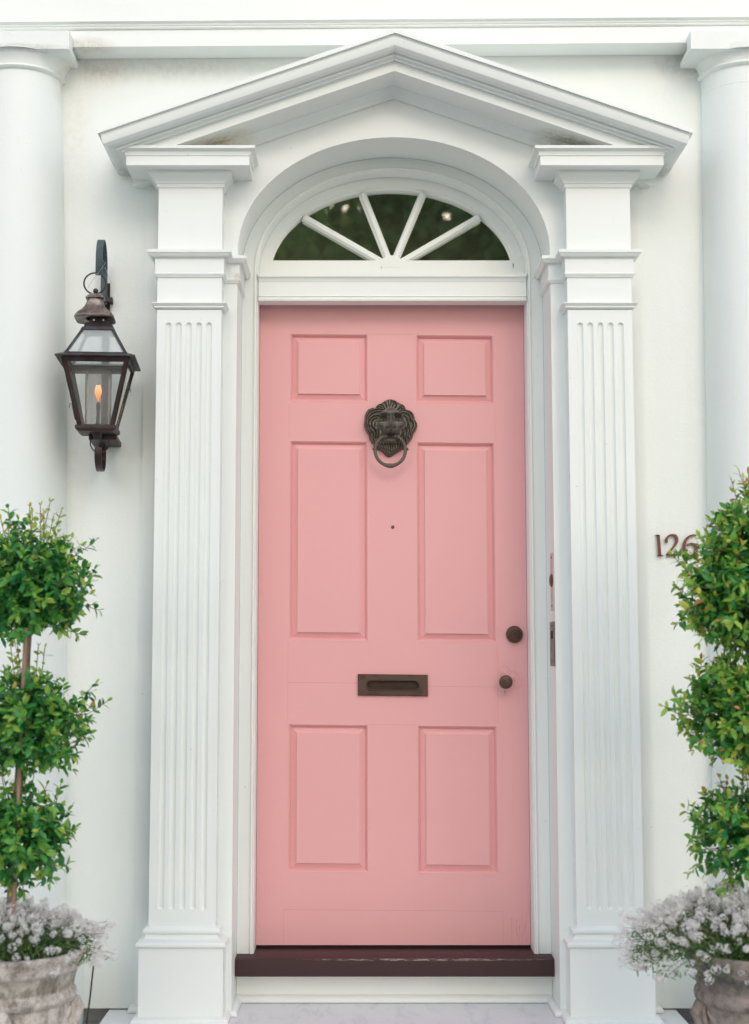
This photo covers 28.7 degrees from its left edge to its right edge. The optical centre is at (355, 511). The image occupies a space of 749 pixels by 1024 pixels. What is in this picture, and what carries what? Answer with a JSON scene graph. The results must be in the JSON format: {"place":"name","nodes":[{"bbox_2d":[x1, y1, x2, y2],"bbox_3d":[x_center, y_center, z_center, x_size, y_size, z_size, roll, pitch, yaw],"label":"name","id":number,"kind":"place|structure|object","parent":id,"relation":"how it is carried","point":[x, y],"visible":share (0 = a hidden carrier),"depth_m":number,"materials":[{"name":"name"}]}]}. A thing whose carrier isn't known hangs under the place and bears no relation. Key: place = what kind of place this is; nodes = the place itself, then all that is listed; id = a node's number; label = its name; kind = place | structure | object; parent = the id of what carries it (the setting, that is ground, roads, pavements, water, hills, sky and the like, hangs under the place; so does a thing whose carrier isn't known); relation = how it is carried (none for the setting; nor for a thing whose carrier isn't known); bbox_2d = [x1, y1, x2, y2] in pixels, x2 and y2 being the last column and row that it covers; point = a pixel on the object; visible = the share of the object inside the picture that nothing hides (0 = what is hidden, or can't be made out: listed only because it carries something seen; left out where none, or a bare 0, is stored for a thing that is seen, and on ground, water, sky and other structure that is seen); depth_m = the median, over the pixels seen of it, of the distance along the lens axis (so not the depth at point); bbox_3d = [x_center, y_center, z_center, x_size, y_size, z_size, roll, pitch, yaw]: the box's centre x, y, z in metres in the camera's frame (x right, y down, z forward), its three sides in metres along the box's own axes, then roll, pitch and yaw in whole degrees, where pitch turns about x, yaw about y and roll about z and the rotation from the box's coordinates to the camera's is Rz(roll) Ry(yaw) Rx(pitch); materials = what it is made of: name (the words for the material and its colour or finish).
{"place":"outdoors","nodes":[
{"label":"outdoors","id":0,"kind":"place"},
{"bbox_2d":[83,1021,694,1023],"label":"porch floor","id":1,"kind":"structure","parent":0,"point":[98,1022],"depth_m":4.66,"materials":[{"name":"grey stone"}]},
{"bbox_2d":[0,935,86,1023],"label":"flower pot","id":2,"kind":"object","parent":1,"relation":"on","point":[33,992],"visible":0.82,"depth_m":3.76,"materials":[{"name":"stone"}]},
{"bbox_2d":[11,628,27,943],"bbox_3d":[-0.892,0.728,3.882,0.015,0.837,0.088,3,-6,-25],"label":"topiary tree trunk","id":3,"kind":"object","parent":2,"relation":"in","point":[19,771],"visible":0.43,"depth_m":3.89,"materials":[{"name":"brown brown bark"}]},
{"bbox_2d":[0,498,112,932],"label":"topiary tree","id":4,"kind":"object","parent":2,"relation":"in","point":[39,580],"visible":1,"depth_m":3.91,"materials":[{"name":"green plant"}]},
{"bbox_2d":[0,893,120,977],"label":"alyssum","id":5,"kind":"object","parent":2,"relation":"in","point":[28,918],"visible":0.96,"depth_m":3.86,"materials":[{"name":"white plant"}]},
{"bbox_2d":[99,1003,688,1023],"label":"marble doorstep","id":6,"kind":"object","parent":1,"relation":"on","point":[395,1013],"visible":0.4,"depth_m":4.59,"materials":[{"name":"white stone"}]},
{"bbox_2d":[86,956,94,1023],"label":"irrigation tube","id":7,"kind":"object","parent":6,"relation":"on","point":[90,994],"visible":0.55,"depth_m":4.22,"materials":[{"name":"black plastic"}]},
{"bbox_2d":[684,939,748,1023],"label":"flower pot","id":8,"kind":"object","parent":1,"relation":"on","point":[721,999],"visible":0.77,"depth_m":3.78,"materials":[{"name":"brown stone"}]},
{"bbox_2d":[611,881,748,984],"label":"alyssum","id":9,"kind":"object","parent":8,"relation":"in","point":[719,918],"visible":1,"depth_m":3.84,"materials":[{"name":"white plant"}]},
{"bbox_2d":[658,465,748,900],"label":"topiary tree","id":10,"kind":"object","parent":8,"relation":"in","point":[717,582],"visible":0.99,"depth_m":3.92,"materials":[{"name":"green plant"}]},
{"bbox_3d":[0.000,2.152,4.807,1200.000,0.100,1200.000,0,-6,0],"label":"ground","id":11,"kind":"structure","parent":0,"visible":0},
{"bbox_2d":[0,0,748,1023],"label":"house","id":12,"kind":"structure","parent":11,"relation":"on","point":[398,498],"depth_m":4.85,"materials":[{"name":"paint"}]},
{"bbox_2d":[55,240,140,471],"bbox_3d":[-0.823,-0.514,4.708,0.247,0.761,0.312,0,-6,-4],"label":"gas lantern","id":13,"kind":"object","parent":12,"relation":"attached to","point":[94,316],"visible":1,"depth_m":4.67,"materials":[{"name":"black metal"}]},
{"bbox_2d":[256,305,530,944],"bbox_3d":[0.125,0.359,4.973,0.917,2.179,0.113,0,-6,0],"label":"door","id":14,"kind":"structure","parent":12,"relation":"in","point":[393,756],"depth_m":4.99,"materials":[{"name":"pink paint"}]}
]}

